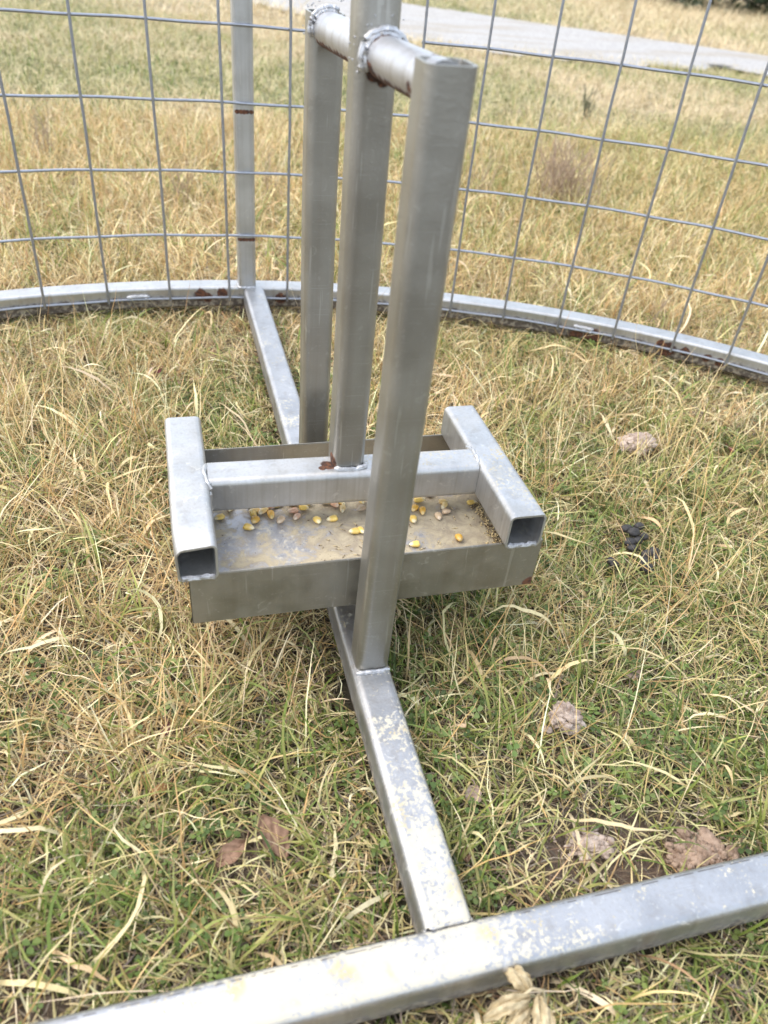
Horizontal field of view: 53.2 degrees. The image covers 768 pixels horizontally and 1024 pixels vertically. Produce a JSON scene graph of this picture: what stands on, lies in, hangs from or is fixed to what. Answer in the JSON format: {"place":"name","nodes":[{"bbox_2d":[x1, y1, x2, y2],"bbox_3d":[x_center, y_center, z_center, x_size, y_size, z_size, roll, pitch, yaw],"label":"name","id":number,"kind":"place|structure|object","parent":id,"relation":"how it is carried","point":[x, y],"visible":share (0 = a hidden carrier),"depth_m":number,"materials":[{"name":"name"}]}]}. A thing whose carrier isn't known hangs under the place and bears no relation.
{"place":"outdoors","nodes":[
{"label":"outdoors","id":0,"kind":"place"},
{"bbox_2d":[0,0,767,1023],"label":"ground","id":1,"kind":"structure","parent":0,"point":[348,704],"depth_m":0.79,"materials":[{"name":"plant"}]},
{"bbox_2d":[25,101,59,162],"bbox_3d":[-0.938,-1.040,2.107,0.082,0.152,0.130,-5,39,-14],"label":"dry weed","id":2,"kind":"object","parent":1,"relation":"on","point":[42,131],"visible":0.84,"depth_m":2.10,"materials":[{"name":"beige plant"}]},
{"bbox_2d":[149,777,172,795],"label":"fallen leaf","id":3,"kind":"object","parent":1,"relation":"on","point":[163,787],"visible":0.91,"depth_m":0.67,"materials":[{"name":"brown plant"}]},
{"bbox_2d":[161,717,169,735],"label":"fallen leaf","id":4,"kind":"object","parent":1,"relation":"on","point":[168,724],"visible":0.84,"depth_m":0.71,"materials":[{"name":"brown plant"}]},
{"bbox_2d":[145,151,200,210],"bbox_3d":[-0.506,-0.797,1.868,0.132,0.135,0.101,-5,39,-14],"label":"dry weed","id":5,"kind":"object","parent":1,"relation":"on","point":[183,184],"visible":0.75,"depth_m":1.88,"materials":[{"name":"beige plant"}]},
{"bbox_2d":[215,831,248,866],"bbox_3d":[-0.122,0.278,0.628,0.036,0.010,0.016,-22,46,-32],"label":"fallen leaf","id":6,"kind":"object","parent":1,"relation":"on","point":[236,845],"visible":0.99,"depth_m":0.63,"materials":[{"name":"brown plant"}]},
{"bbox_2d":[251,810,289,857],"bbox_3d":[-0.093,0.266,0.635,0.029,0.015,0.042,-5,39,-14],"label":"fallen leaf","id":7,"kind":"object","parent":1,"relation":"on","point":[268,821],"visible":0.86,"depth_m":0.64,"materials":[{"name":"brown plant"}]},
{"bbox_2d":[261,144,285,197],"bbox_3d":[-0.290,-0.867,1.977,0.065,0.144,0.108,7,38,0],"label":"dry weed","id":8,"kind":"object","parent":1,"relation":"on","point":[270,171],"visible":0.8,"depth_m":1.99,"materials":[{"name":"beige plant"}]},
{"bbox_2d":[0,0,767,1023],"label":"wire cage","id":9,"kind":"object","parent":1,"relation":"on","point":[450,948],"visible":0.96,"depth_m":0.61,"materials":[{"name":"silver metal"}]},
{"bbox_2d":[164,0,546,623],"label":"hanging feed tray","id":10,"kind":"object","parent":9,"relation":"hanging from","point":[228,566],"visible":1,"depth_m":0.72,"materials":[{"name":"silver metal"}]},
{"bbox_2d":[214,513,224,519],"bbox_3d":[-0.164,0.005,0.764,0.011,0.006,0.008,-19,39,-32],"label":"corn kernel","id":11,"kind":"object","parent":10,"relation":"on","point":[220,516],"visible":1,"depth_m":0.76,"materials":[{"name":"yellow food"}]},
{"bbox_2d":[243,523,253,529],"bbox_3d":[-0.133,0.015,0.756,0.012,0.006,0.008,13,52,12],"label":"corn kernel","id":12,"kind":"object","parent":10,"relation":"on","point":[247,526],"visible":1,"depth_m":0.75,"materials":[{"name":"yellow food"}]},
{"bbox_2d":[250,511,256,517],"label":"corn kernel","id":13,"kind":"object","parent":10,"relation":"on","point":[252,513],"visible":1,"depth_m":0.77,"materials":[{"name":"yellow food"}]},
{"bbox_2d":[249,508,259,512],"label":"corn kernel","id":14,"kind":"object","parent":10,"relation":"on","point":[256,510],"visible":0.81,"depth_m":0.78,"materials":[{"name":"beige food"}]},
{"bbox_2d":[251,515,259,523],"bbox_3d":[-0.129,0.008,0.764,0.008,0.006,0.011,25,36,3],"label":"corn kernel","id":15,"kind":"object","parent":10,"relation":"on","point":[255,519],"visible":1,"depth_m":0.76,"materials":[{"name":"yellow food"}]},
{"bbox_2d":[258,507,268,514],"bbox_3d":[-0.123,-0.001,0.777,0.007,0.006,0.013,29,50,29],"label":"corn kernel","id":16,"kind":"object","parent":10,"relation":"on","point":[263,510],"visible":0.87,"depth_m":0.78,"materials":[{"name":"yellow food"}]},
{"bbox_2d":[267,510,274,518],"bbox_3d":[-0.114,0.003,0.773,0.008,0.006,0.013,-7,42,-14],"label":"corn kernel","id":17,"kind":"object","parent":10,"relation":"on","point":[270,514],"visible":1,"depth_m":0.77,"materials":[{"name":"yellow food"}]},
{"bbox_2d":[277,515,284,523],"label":"corn kernel","id":18,"kind":"object","parent":10,"relation":"on","point":[280,518],"visible":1,"depth_m":0.77,"materials":[{"name":"food"}]},
{"bbox_2d":[287,507,297,512],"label":"corn kernel","id":19,"kind":"object","parent":10,"relation":"on","point":[293,510],"visible":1,"depth_m":0.78,"materials":[{"name":"pink food"}]},
{"bbox_2d":[293,513,300,519],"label":"corn kernel","id":20,"kind":"object","parent":10,"relation":"on","point":[296,516],"visible":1,"depth_m":0.77,"materials":[{"name":"food"}]},
{"bbox_2d":[299,505,308,509],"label":"corn kernel","id":21,"kind":"object","parent":10,"relation":"on","point":[303,507],"visible":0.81,"depth_m":0.78,"materials":[{"name":"yellow food"}]},
{"bbox_2d":[313,516,320,523],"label":"corn kernel","id":22,"kind":"object","parent":10,"relation":"on","point":[317,519],"visible":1,"depth_m":0.77,"materials":[{"name":"yellow food"}]},
{"bbox_2d":[326,515,337,521],"bbox_3d":[-0.053,0.007,0.778,0.012,0.006,0.008,-13,43,-13],"label":"corn kernel","id":23,"kind":"object","parent":10,"relation":"on","point":[332,518],"visible":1,"depth_m":0.78,"materials":[{"name":"yellow food"}]},
{"bbox_2d":[339,504,345,512],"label":"corn kernel","id":24,"kind":"object","parent":10,"relation":"on","point":[342,507],"visible":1,"depth_m":0.79,"materials":[{"name":"beige food"}]},
{"bbox_2d":[349,527,359,533],"bbox_3d":[-0.030,0.019,0.765,0.012,0.006,0.008,-6,46,-21],"label":"corn kernel","id":25,"kind":"object","parent":10,"relation":"on","point":[355,530],"visible":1,"depth_m":0.76,"materials":[{"name":"yellow food"}]},
{"bbox_2d":[356,504,365,510],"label":"corn kernel","id":26,"kind":"object","parent":10,"relation":"on","point":[361,507],"visible":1,"depth_m":0.79,"materials":[{"name":"beige food"}]},
{"bbox_2d":[358,526,363,533],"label":"corn kernel","id":27,"kind":"object","parent":10,"relation":"on","point":[361,529],"visible":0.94,"depth_m":0.76,"materials":[{"name":"yellow food"}]},
{"bbox_2d":[301,501,502,562],"bbox_3d":[0.016,0.025,0.766,0.208,0.006,0.090,-5,39,-14],"label":"seed chaff","id":28,"kind":"object","parent":10,"relation":"on","point":[481,513],"visible":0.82,"depth_m":0.79,"materials":[{"name":"beige food"}]},
{"bbox_2d":[410,515,416,522],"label":"corn kernel","id":29,"kind":"object","parent":10,"relation":"on","point":[413,518],"visible":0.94,"depth_m":0.78,"materials":[{"name":"yellow food"}]},
{"bbox_2d":[409,540,419,546],"bbox_3d":[0.030,0.032,0.757,0.011,0.005,0.007,-5,51,-12],"label":"corn kernel","id":30,"kind":"object","parent":10,"relation":"on","point":[416,543],"visible":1,"depth_m":0.76,"materials":[{"name":"yellow food"}]},
{"bbox_2d":[411,504,418,511],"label":"corn kernel","id":31,"kind":"object","parent":10,"relation":"on","point":[415,507],"visible":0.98,"depth_m":0.80,"materials":[{"name":"yellow food"}]},
{"bbox_2d":[414,497,425,502],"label":"corn kernel","id":32,"kind":"object","parent":10,"relation":"on","point":[419,499],"visible":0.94,"depth_m":0.81,"materials":[{"name":"yellow food"}]},
{"bbox_2d":[419,506,425,514],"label":"corn kernel","id":33,"kind":"object","parent":10,"relation":"on","point":[422,509],"visible":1,"depth_m":0.80,"materials":[{"name":"yellow food"}]},
{"bbox_2d":[434,512,441,519],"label":"corn kernel","id":34,"kind":"object","parent":10,"relation":"on","point":[438,515],"visible":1,"depth_m":0.79,"materials":[{"name":"food"}]},
{"bbox_2d":[439,499,448,503],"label":"corn kernel","id":35,"kind":"object","parent":10,"relation":"on","point":[441,501],"visible":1,"depth_m":0.81,"materials":[{"name":"yellow food"}]},
{"bbox_2d":[441,502,447,508],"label":"corn kernel","id":36,"kind":"object","parent":10,"relation":"on","point":[444,504],"visible":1,"depth_m":0.81,"materials":[{"name":"beige food"}]},
{"bbox_2d":[442,508,450,513],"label":"corn kernel","id":37,"kind":"object","parent":10,"relation":"on","point":[445,511],"visible":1,"depth_m":0.80,"materials":[{"name":"beige food"}]},
{"bbox_2d":[455,534,462,540],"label":"corn kernel","id":38,"kind":"object","parent":10,"relation":"on","point":[458,537],"visible":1,"depth_m":0.77,"materials":[{"name":"food"}]},
{"bbox_2d":[467,500,476,504],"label":"corn kernel","id":39,"kind":"object","parent":10,"relation":"on","point":[470,502],"visible":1,"depth_m":0.82,"materials":[{"name":"yellow food"}]},
{"bbox_2d":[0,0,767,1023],"bbox_3d":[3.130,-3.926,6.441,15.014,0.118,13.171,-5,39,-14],"label":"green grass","id":40,"kind":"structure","parent":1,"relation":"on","point":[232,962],"depth_m":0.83,"materials":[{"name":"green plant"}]},
{"bbox_2d":[0,323,767,1023],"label":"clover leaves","id":41,"kind":"object","parent":1,"relation":"on","point":[184,901],"visible":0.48,"depth_m":0.76,"materials":[{"name":"green plant"}]},
{"bbox_2d":[455,842,470,862],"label":"fallen leaf","id":42,"kind":"object","parent":1,"relation":"on","point":[468,857],"visible":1,"depth_m":0.64,"materials":[{"name":"brown plant"}]},
{"bbox_2d":[465,778,481,806],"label":"fallen leaf","id":43,"kind":"object","parent":1,"relation":"on","point":[473,793],"visible":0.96,"depth_m":0.68,"materials":[{"name":"brown plant"}]},
{"bbox_2d":[467,142,503,200],"bbox_3d":[0.278,-0.967,2.183,0.119,0.154,0.055,10,38,5],"label":"dry weed","id":44,"kind":"object","parent":1,"relation":"on","point":[484,170],"visible":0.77,"depth_m":2.18,"materials":[{"name":"beige plant"}]},
{"bbox_2d":[482,965,555,1023],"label":"fallen leaf","id":45,"kind":"object","parent":1,"relation":"on","point":[515,1007],"visible":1,"depth_m":0.52,"materials":[{"name":"beige plant"}]},
{"bbox_2d":[543,701,585,734],"bbox_3d":[0.175,0.199,0.749,0.045,0.022,0.034,-5,39,-14],"label":"dirt clod","id":46,"kind":"object","parent":1,"relation":"on","point":[568,708],"visible":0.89,"depth_m":0.74,"materials":[{"name":"soil"}]},
{"bbox_2d":[519,128,625,215],"bbox_3d":[0.507,-0.992,2.213,0.321,0.201,0.282,-5,39,-14],"label":"dry weed","id":47,"kind":"object","parent":1,"relation":"on","point":[570,174],"visible":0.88,"depth_m":2.18,"materials":[{"name":"beige plant"}]},
{"bbox_2d":[552,826,624,866],"bbox_3d":[0.179,0.287,0.664,0.064,0.015,0.040,-5,39,-14],"label":"soil heap","id":48,"kind":"object","parent":1,"relation":"on","point":[600,842],"visible":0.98,"depth_m":0.66,"materials":[{"name":"soil"}]},
{"bbox_2d":[579,82,600,119],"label":"dry weed","id":49,"kind":"object","parent":1,"relation":"on","point":[587,104],"visible":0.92,"depth_m":3.30,"materials":[{"name":"beige plant"}]},
{"bbox_2d":[606,557,618,567],"bbox_3d":[0.284,0.062,0.953,0.014,0.008,0.017,-5,39,-14],"label":"animal dropping","id":50,"kind":"object","parent":1,"relation":"on","point":[611,563],"visible":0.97,"depth_m":0.95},
{"bbox_2d":[624,668,642,678],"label":"fallen leaf","id":51,"kind":"object","parent":1,"relation":"on","point":[630,674],"visible":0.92,"depth_m":0.82,"materials":[{"name":"brown plant"}]},
{"bbox_2d":[620,522,648,551],"bbox_3d":[0.325,0.030,0.991,0.040,0.017,0.044,-5,39,-14],"label":"animal dropping","id":52,"kind":"object","parent":1,"relation":"on","point":[633,531],"visible":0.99,"depth_m":0.99,"materials":[{"name":"black"}]},
{"bbox_2d":[617,431,657,455],"bbox_3d":[0.391,-0.110,1.177,0.064,0.024,0.058,-5,39,-14],"label":"dirt clod","id":53,"kind":"object","parent":1,"relation":"on","point":[627,443],"visible":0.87,"depth_m":1.17,"materials":[{"name":"soil"}]},
{"bbox_2d":[636,556,654,572],"bbox_3d":[0.324,0.064,0.955,0.020,0.009,0.029,-5,39,-14],"label":"animal dropping","id":54,"kind":"object","parent":1,"relation":"on","point":[646,566],"visible":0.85,"depth_m":0.95,"materials":[{"name":"black"}]},
{"bbox_2d":[640,547,661,561],"bbox_3d":[0.338,0.053,0.968,0.026,0.010,0.022,-5,39,-14],"label":"animal dropping","id":55,"kind":"object","parent":1,"relation":"on","point":[652,551],"visible":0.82,"depth_m":0.97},
{"bbox_2d":[649,278,687,324],"bbox_3d":[0.563,-0.416,1.529,0.048,0.127,0.026,23,41,20],"label":"dry weed","id":56,"kind":"object","parent":1,"relation":"on","point":[664,304],"visible":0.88,"depth_m":1.53,"materials":[{"name":"beige plant"}]},
{"bbox_2d":[630,0,767,12],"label":"evergreen tree","id":57,"kind":"object","parent":1,"relation":"on","point":[695,2],"visible":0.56,"depth_m":9.81,"materials":[{"name":"green plant"}]},
{"bbox_2d":[664,824,739,871],"bbox_3d":[0.264,0.298,0.661,0.115,0.022,0.059,-5,39,-14],"label":"soil heap","id":58,"kind":"object","parent":1,"relation":"on","point":[707,838],"visible":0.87,"depth_m":0.66,"materials":[{"name":"brown soil"}]},
{"bbox_2d":[715,0,767,15],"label":"evergreen tree","id":59,"kind":"object","parent":1,"relation":"on","point":[752,5],"visible":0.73,"depth_m":10.22,"materials":[{"name":"green plant"}]},
{"bbox_2d":[254,0,767,74],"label":"gravel road","id":60,"kind":"structure","parent":0,"point":[460,26],"depth_m":5.54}
]}

